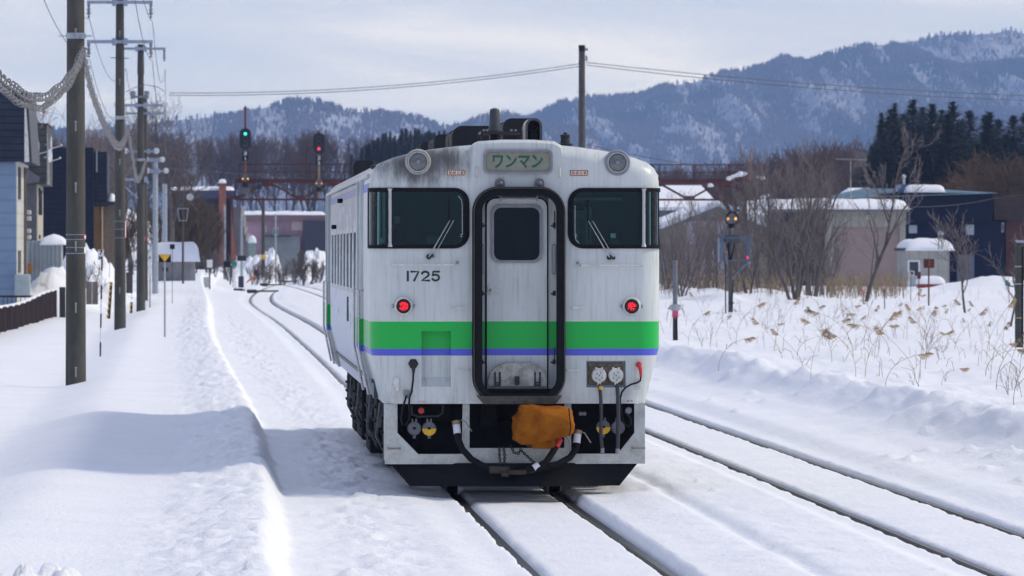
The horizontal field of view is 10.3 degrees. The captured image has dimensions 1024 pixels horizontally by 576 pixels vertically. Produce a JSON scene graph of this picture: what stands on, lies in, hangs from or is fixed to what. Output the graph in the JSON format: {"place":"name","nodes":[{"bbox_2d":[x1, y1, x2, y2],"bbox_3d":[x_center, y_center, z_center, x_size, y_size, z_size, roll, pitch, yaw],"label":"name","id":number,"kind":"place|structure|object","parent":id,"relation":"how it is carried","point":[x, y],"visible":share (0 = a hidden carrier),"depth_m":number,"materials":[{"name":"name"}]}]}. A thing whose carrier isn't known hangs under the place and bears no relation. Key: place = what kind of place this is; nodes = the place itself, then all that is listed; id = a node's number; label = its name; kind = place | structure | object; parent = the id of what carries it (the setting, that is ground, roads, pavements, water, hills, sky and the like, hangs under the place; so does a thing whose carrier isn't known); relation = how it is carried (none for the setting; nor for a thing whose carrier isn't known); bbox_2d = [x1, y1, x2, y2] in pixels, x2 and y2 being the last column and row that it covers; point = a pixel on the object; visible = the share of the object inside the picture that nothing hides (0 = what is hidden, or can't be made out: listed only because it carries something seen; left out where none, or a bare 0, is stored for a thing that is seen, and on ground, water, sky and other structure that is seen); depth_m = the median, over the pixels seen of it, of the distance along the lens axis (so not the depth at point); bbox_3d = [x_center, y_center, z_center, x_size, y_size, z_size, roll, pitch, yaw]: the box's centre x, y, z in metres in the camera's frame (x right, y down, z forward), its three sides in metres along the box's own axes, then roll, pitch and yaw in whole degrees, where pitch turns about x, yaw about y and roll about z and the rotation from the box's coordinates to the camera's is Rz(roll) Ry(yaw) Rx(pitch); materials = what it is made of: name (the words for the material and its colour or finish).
{"place":"outdoors","nodes":[
{"label":"outdoors","id":0,"kind":"place"},
{"bbox_2d":[53,102,599,211],"bbox_3d":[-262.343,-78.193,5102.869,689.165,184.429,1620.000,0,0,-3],"label":"hills","id":1,"kind":"structure","parent":0,"point":[269,117],"depth_m":5094.00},
{"bbox_2d":[0,209,1023,575],"bbox_3d":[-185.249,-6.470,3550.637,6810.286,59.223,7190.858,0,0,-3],"label":"snow ground","id":2,"kind":"structure","parent":0,"point":[212,433],"depth_m":64.93,"materials":[{"name":"snow"}]},
{"bbox_2d":[0,92,39,304],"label":"house","id":3,"kind":"structure","parent":2,"relation":"on","point":[19,148],"depth_m":204.31,"materials":[{"name":"blue"}]},
{"bbox_2d":[0,289,57,331],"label":"corrugated fence","id":4,"kind":"object","parent":2,"relation":"on","point":[38,307],"visible":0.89,"depth_m":173.98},
{"bbox_2d":[26,123,53,273],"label":"house","id":5,"kind":"structure","parent":2,"relation":"on","point":[38,178],"depth_m":225.58,"materials":[{"name":"metal"}]},
{"bbox_2d":[27,234,65,282],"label":"storage shed","id":6,"kind":"structure","parent":2,"relation":"on","point":[44,253],"depth_m":221.31,"materials":[{"name":"grey metal"}]},
{"bbox_2d":[59,287,65,317],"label":"plank fence","id":7,"kind":"object","parent":2,"relation":"on","point":[62,306],"visible":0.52,"depth_m":191.45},
{"bbox_2d":[36,102,110,147],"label":"bare tree","id":8,"kind":"object","parent":2,"relation":"on","point":[55,139],"visible":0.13,"depth_m":360.75,"materials":[{"name":"brown plant"}]},
{"bbox_2d":[58,0,91,385],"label":"utility pole","id":9,"kind":"object","parent":2,"relation":"on","point":[75,35],"visible":0.96,"depth_m":97.59,"materials":[{"name":"concrete"}]},
{"bbox_2d":[0,46,86,111],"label":"lashed cable","id":10,"kind":"object","parent":9,"relation":"hanging from","point":[54,96],"visible":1,"depth_m":72.57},
{"bbox_2d":[85,47,128,150],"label":"lashed cable","id":11,"kind":"object","parent":9,"relation":"hanging from","point":[120,145],"visible":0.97,"depth_m":117.35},
{"bbox_2d":[43,148,114,266],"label":"house","id":12,"kind":"structure","parent":2,"relation":"on","point":[99,212],"depth_m":261.32,"materials":[{"name":"stone"}]},
{"bbox_2d":[86,282,97,303],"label":"plank fence","id":13,"kind":"object","parent":2,"relation":"on","point":[91,292],"visible":1,"depth_m":207.46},
{"bbox_2d":[98,250,103,356],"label":"marker post","id":14,"kind":"object","parent":2,"relation":"on","point":[100,254],"visible":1,"depth_m":121.69,"materials":[{"name":"metal"}]},
{"bbox_2d":[86,0,153,329],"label":"utility pole","id":15,"kind":"object","parent":2,"relation":"on","point":[119,41],"visible":0.99,"depth_m":159.50,"materials":[{"name":"concrete"}]},
{"bbox_2d":[128,130,146,182],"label":"lashed cable","id":16,"kind":"object","parent":15,"relation":"hanging from","point":[137,178],"visible":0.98,"depth_m":177.41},
{"bbox_2d":[85,116,158,273],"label":"bare tree","id":17,"kind":"object","parent":2,"relation":"on","point":[127,186],"visible":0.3,"depth_m":370.93,"materials":[{"name":"brown plant"}]},
{"bbox_2d":[85,103,161,193],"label":"bare tree","id":18,"kind":"object","parent":2,"relation":"on","point":[112,187],"visible":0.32,"depth_m":351.27,"materials":[{"name":"brown plant"}]},
{"bbox_2d":[126,272,132,292],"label":"plank fence","id":19,"kind":"object","parent":2,"relation":"on","point":[129,282],"visible":1,"depth_m":215.52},
{"bbox_2d":[113,44,167,311],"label":"utility pole","id":20,"kind":"object","parent":2,"relation":"on","point":[140,104],"visible":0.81,"depth_m":205.43,"materials":[{"name":"concrete"}]},
{"bbox_2d":[125,187,160,270],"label":"bare tree","id":21,"kind":"object","parent":2,"relation":"on","point":[130,232],"visible":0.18,"depth_m":299.27,"materials":[{"name":"brown plant"}]},
{"bbox_2d":[125,98,167,300],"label":"utility pole","id":22,"kind":"object","parent":2,"relation":"on","point":[146,150],"visible":0.48,"depth_m":239.38,"materials":[{"name":"concrete"}]},
{"bbox_2d":[147,157,168,293],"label":"utility pole","id":23,"kind":"object","parent":2,"relation":"on","point":[155,170],"visible":0.9,"depth_m":261.37,"materials":[{"name":"concrete"}]},
{"bbox_2d":[162,184,166,241],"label":"utility pole","id":24,"kind":"object","parent":2,"relation":"on","point":[164,215],"visible":0.59,"depth_m":329.25,"materials":[{"name":"concrete"}]},
{"bbox_2d":[159,254,170,336],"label":"trackside sign","id":25,"kind":"object","parent":2,"relation":"on","point":[164,258],"visible":0.83,"depth_m":145.71,"materials":[{"name":"metal"}]},
{"bbox_2d":[105,86,225,241],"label":"bare tree","id":26,"kind":"object","parent":2,"relation":"on","point":[169,198],"visible":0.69,"depth_m":343.33,"materials":[{"name":"brown plant"}]},
{"bbox_2d":[148,242,200,280],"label":"concrete hut","id":27,"kind":"object","parent":2,"relation":"on","point":[192,255],"visible":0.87,"depth_m":299.44,"materials":[{"name":"concrete"}]},
{"bbox_2d":[148,180,208,246],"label":"bare tree","id":28,"kind":"object","parent":2,"relation":"on","point":[160,233],"visible":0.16,"depth_m":378.83,"materials":[{"name":"brown plant"}]},
{"bbox_2d":[177,194,192,283],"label":"speaker pole","id":29,"kind":"object","parent":2,"relation":"on","point":[189,197],"visible":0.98,"depth_m":289.47,"materials":[{"name":"grey metal"}]},
{"bbox_2d":[148,174,226,272],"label":"bare tree","id":30,"kind":"object","parent":2,"relation":"on","point":[192,224],"visible":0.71,"depth_m":371.21,"materials":[{"name":"brown plant"}]},
{"bbox_2d":[167,179,250,269],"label":"building","id":31,"kind":"structure","parent":2,"relation":"on","point":[233,217],"depth_m":469.36,"materials":[{"name":"orange brick"}]},
{"bbox_2d":[190,188,227,272],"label":"bare tree","id":32,"kind":"object","parent":2,"relation":"on","point":[218,244],"visible":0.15,"depth_m":399.13,"materials":[{"name":"brown plant"}]},
{"bbox_2d":[201,246,225,276],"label":"bare shrub","id":33,"kind":"object","parent":2,"relation":"on","point":[215,260],"visible":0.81,"depth_m":384.38,"materials":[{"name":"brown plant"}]},
{"bbox_2d":[223,205,225,279],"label":"utility pole","id":34,"kind":"object","parent":2,"relation":"on","point":[224,226],"visible":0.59,"depth_m":399.42,"materials":[{"name":"metal"}]},
{"bbox_2d":[52,124,413,216],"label":"winter wood","id":35,"kind":"object","parent":2,"relation":"on","point":[232,160],"visible":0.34,"depth_m":676.95,"materials":[{"name":"plant"}]},
{"bbox_2d":[237,255,257,287],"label":"switch machine","id":36,"kind":"object","parent":2,"relation":"on","point":[241,258],"visible":1,"depth_m":371.42,"materials":[{"name":"orange paint"}]},
{"bbox_2d":[248,235,256,257],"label":"tarp pile","id":37,"kind":"object","parent":2,"relation":"on","point":[252,242],"visible":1,"depth_m":439.15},
{"bbox_2d":[246,258,266,284],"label":"bare shrub","id":38,"kind":"object","parent":2,"relation":"on","point":[258,268],"visible":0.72,"depth_m":397.55,"materials":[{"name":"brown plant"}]},
{"bbox_2d":[261,197,264,275],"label":"utility pole","id":39,"kind":"object","parent":2,"relation":"on","point":[263,232],"visible":0.76,"depth_m":419.48,"materials":[{"name":"brown wood"}]},
{"bbox_2d":[259,259,277,283],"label":"bare shrub","id":40,"kind":"object","parent":2,"relation":"on","point":[268,278],"visible":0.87,"depth_m":404.53,"materials":[{"name":"grey plant"}]},
{"bbox_2d":[274,259,290,284],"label":"bare shrub","id":41,"kind":"object","parent":2,"relation":"on","point":[279,274],"visible":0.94,"depth_m":411.73,"materials":[{"name":"grey plant"}]},
{"bbox_2d":[244,211,324,274],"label":"building","id":42,"kind":"structure","parent":2,"relation":"on","point":[298,231],"depth_m":519.01,"materials":[{"name":"pink"}]},
{"bbox_2d":[290,249,321,285],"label":"bare tree","id":43,"kind":"object","parent":2,"relation":"on","point":[301,273],"visible":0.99,"depth_m":407.60,"materials":[{"name":"grey plant"}]},
{"bbox_2d":[346,127,447,178],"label":"evergreen wood","id":44,"kind":"object","parent":2,"relation":"on","point":[382,150],"visible":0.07,"depth_m":651.59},
{"bbox_2d":[234,280,677,575],"bbox_3d":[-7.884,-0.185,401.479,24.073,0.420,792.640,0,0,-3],"label":"railway track","id":45,"kind":"structure","parent":2,"relation":"on","point":[654,564],"depth_m":52.36,"materials":[{"name":"metal"}]},
{"bbox_2d":[323,108,660,493],"bbox_3d":[-0.509,0.108,66.869,3.028,3.975,21.203,0,0,-3],"label":"diesel railcar","id":46,"kind":"object","parent":45,"relation":"on","point":[491,305],"visible":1,"depth_m":56.74,"materials":[{"name":"paint"}]},
{"bbox_2d":[346,229,348,291],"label":"side window","id":47,"kind":"structure","parent":46,"relation":"in","point":[347,230],"depth_m":65.92,"materials":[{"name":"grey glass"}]},
{"bbox_2d":[353,228,355,293],"bbox_3d":[-1.721,-0.300,62.436,0.015,0.720,1.020,0,0,-3],"label":"side window","id":48,"kind":"structure","parent":46,"relation":"in","point":[354,229],"depth_m":62.76,"materials":[{"name":"grey glass"}]},
{"bbox_2d":[494,220,514,259],"bbox_3d":[-0.134,-0.418,58.443,0.324,0.568,0.007,0,0,-3],"label":"inner door","id":49,"kind":"structure","parent":46,"relation":"in","point":[504,230],"depth_m":58.44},
{"bbox_2d":[485,197,547,388],"bbox_3d":[0.049,0.070,56.808,0.626,1.958,0.155,0,0,-3],"label":"end door","id":50,"kind":"structure","parent":46,"relation":"in","point":[516,291],"depth_m":56.81,"materials":[{"name":"paint"}]},
{"bbox_2d":[573,210,584,233],"bbox_3d":[0.681,-0.675,58.454,0.127,0.244,0.055,0,0,-3],"label":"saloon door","id":51,"kind":"structure","parent":46,"relation":"in","point":[578,215],"depth_m":58.43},
{"bbox_2d":[230,147,766,276],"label":"signal bridge","id":52,"kind":"structure","parent":2,"relation":"on","point":[335,182],"depth_m":300.32,"materials":[{"name":"metal"}]},
{"bbox_2d":[240,106,250,195],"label":"colour light signal","id":53,"kind":"object","parent":52,"relation":"attached to","point":[245,138],"visible":1,"depth_m":298.76,"materials":[{"name":"teal"}]},
{"bbox_2d":[313,130,324,197],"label":"colour light signal","id":54,"kind":"object","parent":52,"relation":"attached to","point":[318,143],"visible":1,"depth_m":298.98,"materials":[{"name":"red"}]},
{"bbox_2d":[578,45,587,147],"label":"utility pole","id":55,"kind":"object","parent":2,"relation":"on","point":[581,115],"visible":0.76,"depth_m":215.29,"materials":[{"name":"wood"}]},
{"bbox_2d":[170,66,578,95],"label":"overhead wire","id":56,"kind":"object","parent":55,"relation":"attached to","point":[368,89],"visible":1,"depth_m":210.27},
{"bbox_2d":[170,63,578,92],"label":"overhead wire","id":57,"kind":"object","parent":55,"relation":"attached to","point":[392,85],"visible":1,"depth_m":210.80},
{"bbox_2d":[586,62,1023,95],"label":"overhead wire","id":58,"kind":"object","parent":55,"relation":"attached to","point":[799,82],"visible":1,"depth_m":223.80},
{"bbox_2d":[587,65,1023,100],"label":"overhead wire","id":59,"kind":"object","parent":55,"relation":"attached to","point":[801,87],"visible":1,"depth_m":223.88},
{"bbox_2d":[281,283,1023,575],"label":"railway track","id":60,"kind":"structure","parent":2,"relation":"on","point":[926,547],"depth_m":57.39,"materials":[{"name":"metal"}]},
{"bbox_2d":[668,260,680,339],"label":"marker post","id":61,"kind":"object","parent":2,"relation":"on","point":[674,307],"visible":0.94,"depth_m":128.33,"materials":[{"name":"metal"}]},
{"bbox_2d":[659,193,693,288],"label":"bare shrub","id":62,"kind":"object","parent":2,"relation":"on","point":[661,268],"visible":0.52,"depth_m":240.68,"materials":[{"name":"brown plant"}]},
{"bbox_2d":[659,191,712,296],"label":"bare shrub","id":63,"kind":"object","parent":2,"relation":"on","point":[683,255],"visible":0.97,"depth_m":225.73,"materials":[{"name":"brown plant"}]},
{"bbox_2d":[659,185,712,217],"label":"roof","id":64,"kind":"structure","parent":2,"relation":"on","point":[664,192],"depth_m":358.63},
{"bbox_2d":[665,199,720,287],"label":"bare shrub","id":65,"kind":"object","parent":2,"relation":"on","point":[710,236],"visible":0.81,"depth_m":232.84,"materials":[{"name":"brown plant"}]},
{"bbox_2d":[668,191,736,288],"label":"bare tree","id":66,"kind":"object","parent":2,"relation":"on","point":[696,227],"visible":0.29,"depth_m":246.64,"materials":[{"name":"brown plant"}]},
{"bbox_2d":[690,194,732,287],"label":"bare shrub","id":67,"kind":"object","parent":2,"relation":"on","point":[712,269],"visible":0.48,"depth_m":238.71,"materials":[{"name":"brown plant"}]},
{"bbox_2d":[659,201,766,284],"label":"barn","id":68,"kind":"structure","parent":2,"relation":"on","point":[703,207],"depth_m":318.94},
{"bbox_2d":[684,221,752,284],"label":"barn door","id":69,"kind":"structure","parent":68,"relation":"in","point":[690,225],"depth_m":318.89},
{"bbox_2d":[706,190,748,291],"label":"bare shrub","id":70,"kind":"object","parent":2,"relation":"on","point":[737,280],"visible":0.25,"depth_m":250.83,"materials":[{"name":"brown plant"}]},
{"bbox_2d":[718,211,750,311],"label":"repeater signal","id":71,"kind":"object","parent":2,"relation":"on","point":[731,221],"visible":0.98,"depth_m":182.39,"materials":[{"name":"black"}]},
{"bbox_2d":[715,199,772,292],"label":"bare shrub","id":72,"kind":"object","parent":2,"relation":"on","point":[752,264],"visible":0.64,"depth_m":228.77,"materials":[{"name":"brown plant"}]},
{"bbox_2d":[714,158,777,286],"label":"bare tree","id":73,"kind":"object","parent":2,"relation":"on","point":[749,214],"visible":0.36,"depth_m":262.84,"materials":[{"name":"brown plant"}]},
{"bbox_2d":[699,141,795,288],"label":"bare tree","id":74,"kind":"object","parent":2,"relation":"on","point":[745,201],"visible":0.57,"depth_m":240.65,"materials":[{"name":"brown plant"}]},
{"bbox_2d":[655,134,874,205],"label":"winter wood","id":75,"kind":"object","parent":2,"relation":"on","point":[821,158],"visible":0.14,"depth_m":493.94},
{"bbox_2d":[746,190,806,289],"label":"bare shrub","id":76,"kind":"object","parent":2,"relation":"on","point":[772,261],"visible":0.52,"depth_m":235.57,"materials":[{"name":"brown plant"}]},
{"bbox_2d":[659,241,906,297],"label":"undergrowth","id":77,"kind":"object","parent":2,"relation":"on","point":[771,286],"visible":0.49,"depth_m":237.07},
{"bbox_2d":[733,129,842,299],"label":"bare tree","id":78,"kind":"object","parent":2,"relation":"on","point":[796,292],"visible":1,"depth_m":222.60,"materials":[{"name":"brown plant"}]},
{"bbox_2d":[770,136,862,296],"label":"bare tree","id":79,"kind":"object","parent":2,"relation":"on","point":[821,243],"visible":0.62,"depth_m":236.93,"materials":[{"name":"brown plant"}]},
{"bbox_2d":[751,198,908,285],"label":"garage","id":80,"kind":"structure","parent":2,"relation":"on","point":[856,260],"depth_m":301.55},
{"bbox_2d":[834,227,898,285],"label":"roller door","id":81,"kind":"structure","parent":80,"relation":"in","point":[855,260],"depth_m":301.63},
{"bbox_2d":[812,230,848,287],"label":"bare shrub","id":82,"kind":"object","parent":2,"relation":"on","point":[833,261],"visible":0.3,"depth_m":263.11,"materials":[{"name":"brown plant"}]},
{"bbox_2d":[811,218,853,294],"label":"bare shrub","id":83,"kind":"object","parent":2,"relation":"on","point":[832,266],"visible":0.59,"depth_m":250.80,"materials":[{"name":"brown plant"}]},
{"bbox_2d":[659,264,1023,381],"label":"dry grass","id":84,"kind":"structure","parent":2,"relation":"on","point":[892,288],"depth_m":233.11,"materials":[{"name":"plant"}]},
{"bbox_2d":[857,103,918,188],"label":"conifer","id":85,"kind":"object","parent":2,"relation":"on","point":[881,135],"visible":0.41,"depth_m":421.59,"materials":[{"name":"plant"}]},
{"bbox_2d":[841,122,942,301],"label":"bare tree","id":86,"kind":"object","parent":2,"relation":"on","point":[878,258],"visible":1,"depth_m":215.47,"materials":[{"name":"brown plant"}]},
{"bbox_2d":[851,99,951,187],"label":"conifer","id":87,"kind":"object","parent":2,"relation":"on","point":[912,112],"visible":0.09,"depth_m":431.76,"materials":[{"name":"plant"}]},
{"bbox_2d":[822,174,1003,282],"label":"building","id":88,"kind":"structure","parent":2,"relation":"on","point":[984,229],"depth_m":347.34,"materials":[{"name":"blue metal"}]},
{"bbox_2d":[957,255,973,281],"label":"garage door","id":89,"kind":"structure","parent":88,"relation":"in","point":[971,269],"depth_m":347.25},
{"bbox_2d":[866,103,973,186],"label":"conifer","id":90,"kind":"object","parent":2,"relation":"on","point":[943,153],"visible":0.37,"depth_m":424.15,"materials":[{"name":"plant"}]},
{"bbox_2d":[894,231,954,286],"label":"shed","id":91,"kind":"structure","parent":2,"relation":"on","point":[912,254],"depth_m":293.54,"materials":[{"name":"metal"}]},
{"bbox_2d":[908,260,919,286],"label":"door","id":92,"kind":"structure","parent":91,"relation":"in","point":[914,265],"depth_m":293.49,"materials":[{"name":"white paint"}]},
{"bbox_2d":[924,259,933,305],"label":"sign board","id":93,"kind":"object","parent":2,"relation":"on","point":[928,263],"visible":0.96,"depth_m":201.02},
{"bbox_2d":[915,276,945,287],"bbox_3d":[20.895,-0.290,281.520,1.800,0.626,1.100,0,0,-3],"label":"tarped car","id":94,"kind":"object","parent":2,"relation":"on","point":[922,282],"visible":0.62,"depth_m":281.02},
{"bbox_2d":[898,106,967,166],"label":"conifer","id":95,"kind":"object","parent":2,"relation":"on","point":[923,110],"visible":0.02,"depth_m":450.19,"materials":[{"name":"plant"}]},
{"bbox_2d":[928,209,982,312],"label":"sapling","id":96,"kind":"object","parent":2,"relation":"on","point":[960,268],"visible":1,"depth_m":178.72,"materials":[{"name":"brown plant"}]},
{"bbox_2d":[919,101,1010,180],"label":"conifer","id":97,"kind":"object","parent":2,"relation":"on","point":[988,132],"visible":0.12,"depth_m":437.75,"materials":[{"name":"plant"}]},
{"bbox_2d":[919,147,1023,197],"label":"oak wood","id":98,"kind":"object","parent":2,"relation":"on","point":[1001,182],"visible":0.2,"depth_m":389.76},
{"bbox_2d":[956,110,1022,176],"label":"conifer","id":99,"kind":"object","parent":2,"relation":"on","point":[970,117],"visible":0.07,"depth_m":442.27,"materials":[{"name":"plant"}]},
{"bbox_2d":[977,223,1023,326],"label":"sapling","id":100,"kind":"object","parent":2,"relation":"on","point":[1013,282],"visible":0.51,"depth_m":150.90,"materials":[{"name":"brown plant"}]},
{"bbox_2d":[987,113,1023,171],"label":"conifer","id":101,"kind":"object","parent":2,"relation":"on","point":[1021,133],"visible":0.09,"depth_m":442.54,"materials":[{"name":"plant"}]},
{"bbox_2d":[993,198,1023,277],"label":"building","id":102,"kind":"structure","parent":2,"relation":"on","point":[1009,212],"depth_m":352.12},
{"bbox_2d":[1001,115,1023,158],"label":"conifer","id":103,"kind":"object","parent":2,"relation":"on","point":[1013,120],"visible":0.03,"depth_m":458.45,"materials":[{"name":"plant"}]},
{"bbox_2d":[1015,240,1023,347],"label":"fence post","id":104,"kind":"object","parent":2,"relation":"on","point":[1019,289],"visible":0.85,"depth_m":118.67,"materials":[{"name":"metal"}]},
{"bbox_2d":[0,0,1023,130],"label":"sky","id":105,"kind":"structure","parent":0,"point":[214,47],"materials":[{"name":"white"}]},
{"bbox_2d":[543,45,1023,177],"bbox_3d":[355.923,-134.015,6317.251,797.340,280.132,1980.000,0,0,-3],"label":"hills","id":106,"kind":"structure","parent":0,"point":[813,100],"depth_m":6130.94,"materials":[{"name":"snow"}]},
{"bbox_2d":[52,27,1023,225],"bbox_3d":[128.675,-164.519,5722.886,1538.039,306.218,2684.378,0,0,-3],"label":"mountain forest","id":107,"kind":"object","parent":106,"relation":"on","point":[633,129],"visible":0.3,"depth_m":6112.74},
{"bbox_2d":[900,30,1023,63],"bbox_3d":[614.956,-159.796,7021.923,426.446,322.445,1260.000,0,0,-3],"label":"hills","id":108,"kind":"structure","parent":0,"point":[969,51],"depth_m":7039.54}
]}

